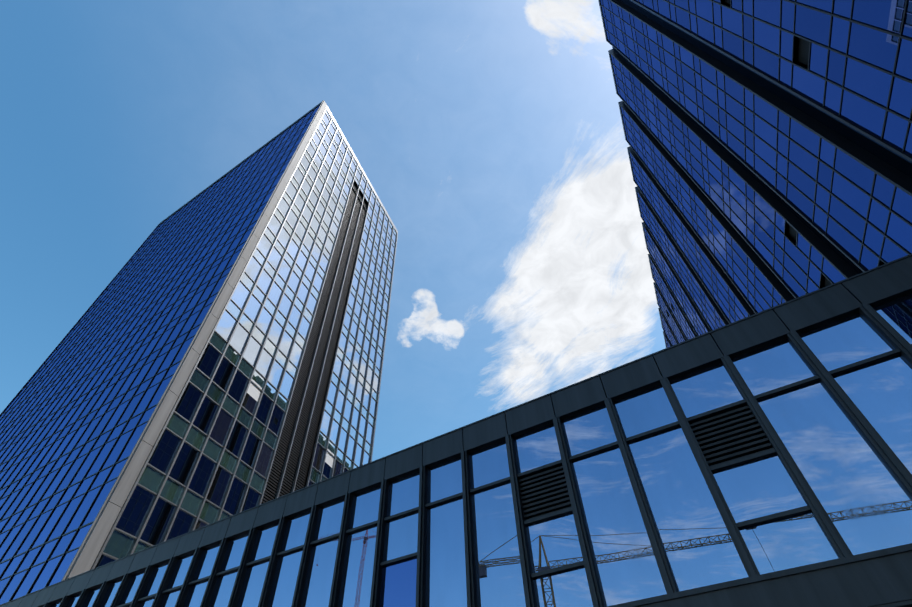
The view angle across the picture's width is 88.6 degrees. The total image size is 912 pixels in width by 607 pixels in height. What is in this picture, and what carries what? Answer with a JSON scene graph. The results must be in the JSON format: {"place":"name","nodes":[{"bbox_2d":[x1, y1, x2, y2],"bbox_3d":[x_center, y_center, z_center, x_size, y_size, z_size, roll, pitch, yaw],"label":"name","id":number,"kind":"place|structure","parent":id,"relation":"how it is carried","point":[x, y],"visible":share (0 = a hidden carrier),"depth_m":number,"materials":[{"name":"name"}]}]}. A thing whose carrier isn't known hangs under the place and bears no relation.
{"place":"outdoors","nodes":[
{"label":"outdoors","id":0,"kind":"place"},
{"bbox_2d":[0,0,665,460],"label":"sky","id":1,"kind":"structure","parent":0,"point":[490,135],"materials":[{"name":"blue"}]},
{"label":"ground","id":2,"kind":"structure","parent":0,"visible":0},
{"bbox_2d":[0,100,397,604],"bbox_3d":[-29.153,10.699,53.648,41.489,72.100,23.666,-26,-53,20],"label":"tower","id":3,"kind":"structure","parent":2,"relation":"on","point":[216,354],"depth_m":39.19,"materials":[{"name":"blue glass"}]},
{"bbox_2d":[0,254,911,606],"bbox_3d":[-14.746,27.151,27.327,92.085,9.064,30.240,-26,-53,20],"label":"building","id":4,"kind":"structure","parent":2,"relation":"on","point":[760,458],"depth_m":9.75,"materials":[{"name":"glass"}]},
{"bbox_2d":[598,0,911,347],"bbox_3d":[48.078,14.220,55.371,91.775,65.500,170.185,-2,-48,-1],"label":"tower","id":5,"kind":"structure","parent":2,"relation":"on","point":[769,148],"depth_m":28.76,"materials":[{"name":"blue glass"}]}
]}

